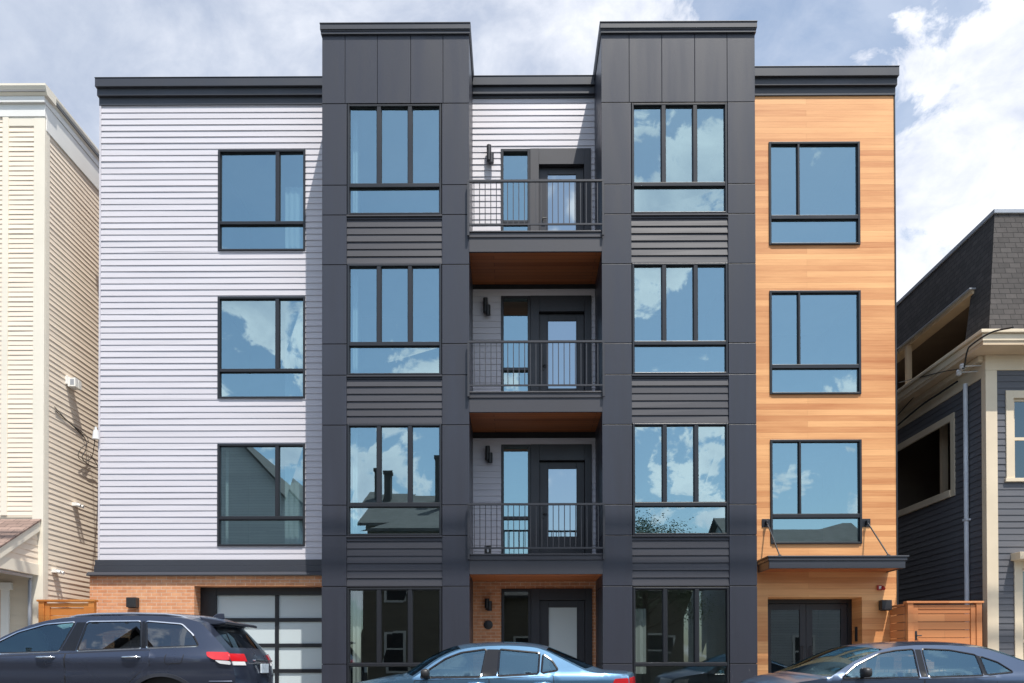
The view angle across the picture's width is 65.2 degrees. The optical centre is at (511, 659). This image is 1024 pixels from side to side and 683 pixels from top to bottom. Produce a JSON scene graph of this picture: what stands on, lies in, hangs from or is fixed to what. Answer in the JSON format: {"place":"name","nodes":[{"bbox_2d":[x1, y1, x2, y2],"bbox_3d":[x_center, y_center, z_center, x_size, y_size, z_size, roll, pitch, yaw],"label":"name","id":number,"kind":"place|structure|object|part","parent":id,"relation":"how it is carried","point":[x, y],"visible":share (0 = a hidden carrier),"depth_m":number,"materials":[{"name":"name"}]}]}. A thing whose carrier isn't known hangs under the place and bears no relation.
{"place":"outdoors","nodes":[
{"label":"outdoors","id":0,"kind":"place"},
{"bbox_2d":[0,612,273,682],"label":"suv","id":1,"kind":"object","parent":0,"point":[131,647],"visible":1,"depth_m":10.52,"materials":[{"name":"paint"}]},
{"bbox_3d":[-6.436,0.337,10.487,1.187,0.842,0.215,0,-1,0],"label":"door","id":2,"kind":"part","parent":1,"relation":"part of","materials":[{"name":"paint"}]},
{"bbox_3d":[-6.403,-0.283,10.524,1.245,0.451,0.121,0,-1,-1],"label":"side window","id":3,"kind":"part","parent":1,"relation":"part of","materials":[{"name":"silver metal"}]},
{"bbox_3d":[-5.281,0.313,10.483,1.117,0.887,0.215,0,-1,0],"label":"door","id":4,"kind":"part","parent":1,"relation":"part of","materials":[{"name":"paint"}]},
{"bbox_3d":[-5.281,-0.313,10.537,0.856,0.418,0.129,0,-1,0],"label":"side window","id":5,"kind":"part","parent":1,"relation":"part of","materials":[{"name":"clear glass"}]},
{"bbox_3d":[-4.483,-0.330,10.539,0.735,0.377,0.116,0,-1,0],"label":"side window","id":6,"kind":"part","parent":1,"relation":"part of","materials":[{"name":"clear glass"}]},
{"bbox_3d":[-3.850,-0.307,11.390,0.313,0.306,1.374,0,-1,0],"label":"rear window","id":7,"kind":"part","parent":1,"relation":"part of","materials":[{"name":"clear glass"}]},
{"bbox_2d":[357,642,634,682],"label":"sedan","id":8,"kind":"object","parent":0,"point":[565,668],"visible":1,"depth_m":11.53,"materials":[{"name":"blue paint"}]},
{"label":"door","id":9,"kind":"part","parent":8,"relation":"part of","materials":[{"name":"blue paint"}]},
{"bbox_3d":[-0.837,0.054,11.504,0.953,0.431,0.204,0,-1,0],"label":"side window","id":10,"kind":"part","parent":8,"relation":"part of","materials":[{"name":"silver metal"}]},
{"bbox_3d":[-0.830,0.069,13.043,0.953,0.431,0.204,0,-1,0],"label":"side window","id":11,"kind":"part","parent":8,"relation":"part of","materials":[{"name":"blue glass"}]},
{"bbox_3d":[0.104,0.057,13.032,0.631,0.409,0.188,0,-1,0],"label":"side window","id":12,"kind":"part","parent":8,"relation":"part of","materials":[{"name":"blue glass"}]},
{"bbox_3d":[0.098,0.042,11.508,0.631,0.409,0.188,0,-1,0],"label":"side window","id":13,"kind":"part","parent":8,"relation":"part of","materials":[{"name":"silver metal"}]},
{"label":"door","id":14,"kind":"part","parent":8,"relation":"part of","materials":[{"name":"blue paint"}]},
{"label":"side window","id":15,"kind":"part","parent":8,"relation":"part of","materials":[{"name":"black glass"}]},
{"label":"rear window","id":16,"kind":"part","parent":8,"relation":"part of","materials":[{"name":"black glass"}]},
{"bbox_2d":[86,20,908,682],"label":"apartment building","id":17,"kind":"structure","parent":0,"point":[402,324],"depth_m":16.43,"materials":[{"name":"black metal"}]},
{"bbox_2d":[217,296,304,398],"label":"window","id":18,"kind":"structure","parent":17,"relation":"in","point":[261,339],"depth_m":17.63,"materials":[{"name":"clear glass"}]},
{"bbox_2d":[217,443,304,545],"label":"window","id":19,"kind":"structure","parent":17,"relation":"in","point":[261,487],"depth_m":17.94,"materials":[{"name":"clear glass"}]},
{"bbox_2d":[218,149,305,250],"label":"window","id":20,"kind":"structure","parent":17,"relation":"in","point":[262,193],"depth_m":17.53,"materials":[{"name":"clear glass"}]},
{"bbox_2d":[200,587,352,682],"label":"garage door","id":21,"kind":"structure","parent":17,"relation":"in","point":[288,620],"depth_m":16.79,"materials":[{"name":"white glass"}]},
{"bbox_2d":[347,104,441,214],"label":"window","id":22,"kind":"structure","parent":17,"relation":"in","point":[401,144],"depth_m":16.38,"materials":[{"name":"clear glass"}]},
{"bbox_2d":[347,264,441,374],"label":"window","id":23,"kind":"structure","parent":17,"relation":"in","point":[401,304],"depth_m":16.90,"materials":[{"name":"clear glass"}]},
{"bbox_2d":[347,424,442,535],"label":"window","id":24,"kind":"structure","parent":17,"relation":"in","point":[401,464],"depth_m":17.87,"materials":[{"name":"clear glass"}]},
{"bbox_2d":[347,586,442,682],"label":"window","id":25,"kind":"structure","parent":17,"relation":"in","point":[396,629],"depth_m":17.85,"materials":[{"name":"clear glass"}]},
{"bbox_2d":[484,545,490,553],"bbox_3d":[-0.460,-2.087,15.234,0.130,0.160,0.100,0,-1,0],"label":"balcony box","id":26,"kind":"object","parent":17,"relation":"on","point":[487,551],"visible":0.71,"depth_m":15.19,"materials":[{"name":"black plastic"}]},
{"bbox_2d":[501,149,529,230],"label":"window","id":27,"kind":"structure","parent":17,"relation":"in","point":[515,163],"depth_m":17.52,"materials":[{"name":"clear glass"}]},
{"bbox_2d":[501,296,529,390],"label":"window","id":28,"kind":"structure","parent":17,"relation":"in","point":[515,310],"depth_m":18.32,"materials":[{"name":"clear glass"}]},
{"bbox_2d":[501,444,530,553],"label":"window","id":29,"kind":"structure","parent":17,"relation":"in","point":[515,458],"depth_m":18.39,"materials":[{"name":"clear glass"}]},
{"bbox_2d":[501,589,541,673],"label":"window","id":30,"kind":"structure","parent":17,"relation":"in","point":[515,603],"depth_m":18.36,"materials":[{"name":"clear glass"}]},
{"bbox_2d":[539,168,583,229],"bbox_3d":[1.023,-9.168,16.580,0.929,2.085,0.117,0,-1,0],"label":"balcony door","id":31,"kind":"structure","parent":17,"relation":"in","point":[544,173],"depth_m":16.61,"materials":[{"name":"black glass"}]},
{"bbox_2d":[539,314,583,390],"bbox_3d":[1.027,-6.119,16.549,0.929,2.085,0.117,0,-1,0],"label":"balcony door","id":32,"kind":"structure","parent":17,"relation":"in","point":[551,326],"depth_m":16.57,"materials":[{"name":"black glass"}]},
{"bbox_2d":[539,462,584,553],"bbox_3d":[1.032,-3.049,16.519,0.929,2.085,0.117,0,-1,0],"label":"balcony door","id":33,"kind":"structure","parent":17,"relation":"in","point":[559,482],"depth_m":16.54,"materials":[{"name":"black glass"}]},
{"bbox_2d":[540,600,584,670],"bbox_3d":[1.036,-0.179,16.490,0.929,2.085,0.117,0,-1,0],"label":"front door","id":34,"kind":"structure","parent":17,"relation":"in","point":[562,623],"depth_m":16.52,"materials":[{"name":"grey glass"}]},
{"bbox_2d":[631,103,726,213],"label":"window","id":35,"kind":"structure","parent":17,"relation":"in","point":[679,150],"depth_m":16.49,"materials":[{"name":"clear glass"}]},
{"bbox_2d":[631,263,727,373],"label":"window","id":36,"kind":"structure","parent":17,"relation":"in","point":[680,310],"depth_m":16.90,"materials":[{"name":"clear glass"}]},
{"bbox_2d":[632,423,728,534],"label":"window","id":37,"kind":"structure","parent":17,"relation":"in","point":[680,486],"depth_m":17.53,"materials":[{"name":"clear glass"}]},
{"bbox_2d":[632,586,728,682],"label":"window","id":38,"kind":"structure","parent":17,"relation":"in","point":[681,633],"depth_m":17.82,"materials":[{"name":"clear glass"}]},
{"bbox_2d":[768,604,805,672],"bbox_3d":[5.729,-0.068,16.739,0.858,2.215,0.128,0,-1,0],"label":"entry door","id":39,"kind":"structure","parent":17,"relation":"in","point":[801,607],"depth_m":16.76,"materials":[{"name":"black metal"}]},
{"bbox_2d":[769,141,860,244],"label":"window","id":40,"kind":"structure","parent":17,"relation":"in","point":[814,187],"depth_m":17.60,"materials":[{"name":"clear glass"}]},
{"bbox_2d":[769,290,860,394],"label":"window","id":41,"kind":"structure","parent":17,"relation":"in","point":[815,335],"depth_m":17.86,"materials":[{"name":"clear glass"}]},
{"bbox_2d":[770,439,861,543],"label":"window","id":42,"kind":"structure","parent":17,"relation":"in","point":[816,484],"depth_m":18.25,"materials":[{"name":"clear glass"}]},
{"bbox_2d":[806,603,846,669],"bbox_3d":[6.591,-0.070,16.735,0.858,2.215,0.128,0,-1,0],"label":"entry door","id":43,"kind":"structure","parent":17,"relation":"in","point":[842,607],"depth_m":16.76,"materials":[{"name":"black metal"}]},
{"bbox_2d":[0,0,1023,301],"label":"sky","id":44,"kind":"structure","parent":0,"point":[959,90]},
{"bbox_2d":[739,641,1023,682],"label":"sedan","id":45,"kind":"object","parent":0,"point":[963,663],"visible":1,"depth_m":11.04,"materials":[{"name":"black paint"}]},
{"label":"side window","id":46,"kind":"part","parent":45,"relation":"part of","materials":[{"name":"black glass"}]},
{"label":"side window","id":47,"kind":"part","parent":45,"relation":"part of","materials":[{"name":"glass"}]},
{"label":"door","id":48,"kind":"part","parent":45,"relation":"part of","materials":[{"name":"blue paint"}]},
{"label":"side window","id":49,"kind":"part","parent":45,"relation":"part of","materials":[{"name":"glass"}]},
{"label":"side window","id":50,"kind":"part","parent":45,"relation":"part of","materials":[{"name":"glass"}]},
{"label":"door","id":51,"kind":"part","parent":45,"relation":"part of","materials":[{"name":"blue paint"}]},
{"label":"rear window","id":52,"kind":"part","parent":45,"relation":"part of","materials":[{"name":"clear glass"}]},
{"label":"side window","id":53,"kind":"part","parent":45,"relation":"part of","materials":[{"name":"glass"}]},
{"bbox_2d":[890,601,983,673],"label":"wooden gate","id":54,"kind":"structure","parent":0,"point":[940,623],"depth_m":15.56,"materials":[{"name":"brown wood"}]},
{"label":"ground","id":55,"kind":"structure","parent":0,"visible":0},
{"bbox_2d":[0,83,98,637],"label":"cream house","id":56,"kind":"structure","parent":55,"relation":"on","point":[49,253],"depth_m":15.95,"materials":[{"name":"beige wood"}]},
{"bbox_2d":[55,407,94,461],"bbox_3d":[-8.922,-4.699,16.901,0.744,0.866,1.340,0,-1,0],"label":"service cable","id":57,"kind":"object","parent":56,"relation":"attached to","point":[84,445],"visible":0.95,"depth_m":17.13,"materials":[{"name":"black rubber"}]},
{"bbox_2d":[55,410,97,467],"bbox_3d":[-9.012,-4.651,17.025,0.568,0.824,1.518,0,-1,0],"label":"service cable","id":58,"kind":"object","parent":56,"relation":"attached to","point":[85,440],"visible":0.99,"depth_m":17.19,"materials":[{"name":"black rubber"}]},
{"bbox_2d":[897,209,1023,669],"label":"mansard house","id":59,"kind":"structure","parent":55,"relation":"on","point":[960,450],"depth_m":16.40,"materials":[{"name":"grey"}]},
{"bbox_2d":[897,381,957,425],"bbox_3d":[9.216,-5.680,17.838,0.040,0.160,2.590,0,-1,0],"label":"service cable","id":60,"kind":"object","parent":59,"relation":"attached to","point":[925,402],"visible":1,"depth_m":17.75,"materials":[{"name":"black rubber"}]},
{"bbox_2d":[899,368,964,382],"bbox_3d":[8.929,-6.066,17.106,0.034,0.702,2.702,0,-1,1],"label":"service cable","id":61,"kind":"object","parent":59,"relation":"attached to","point":[932,374],"visible":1,"depth_m":16.90,"materials":[{"name":"black rubber"}]},
{"bbox_2d":[956,369,977,375],"bbox_3d":[9.111,-5.735,15.984,0.476,0.130,0.107,0,-1,0],"label":"insulator","id":62,"kind":"object","parent":59,"relation":"attached to","point":[959,372],"visible":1,"depth_m":15.97,"materials":[{"name":"ceramic"}]},
{"bbox_2d":[959,363,980,369],"bbox_3d":[9.110,-5.809,15.860,0.476,0.130,0.107,0,-1,0],"label":"insulator","id":63,"kind":"object","parent":59,"relation":"attached to","point":[961,365],"visible":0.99,"depth_m":15.85,"materials":[{"name":"ceramic"}]},
{"bbox_2d":[963,327,1013,367],"bbox_3d":[8.833,-5.910,14.925,0.093,0.311,1.692,0,-1,3],"label":"service cable","id":64,"kind":"object","parent":59,"relation":"attached to","point":[977,340],"visible":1,"depth_m":15.04,"materials":[{"name":"black rubber"}]},
{"bbox_2d":[1004,390,1023,481],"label":"window","id":65,"kind":"structure","parent":59,"relation":"in","point":[1014,399],"depth_m":15.70,"materials":[{"name":"clear glass"}]},
{"bbox_2d":[1010,552,1023,659],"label":"doorway","id":66,"kind":"structure","parent":59,"relation":"in","point":[1018,557],"depth_m":15.66,"materials":[{"name":"beige wood"}]},
{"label":"pavement","id":67,"kind":"structure","parent":0,"visible":0},
{"bbox_2d":[36,599,98,622],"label":"wooden gate","id":68,"kind":"structure","parent":67,"relation":"on","point":[46,611],"depth_m":15.72,"materials":[{"name":"brown wood"}]}
]}

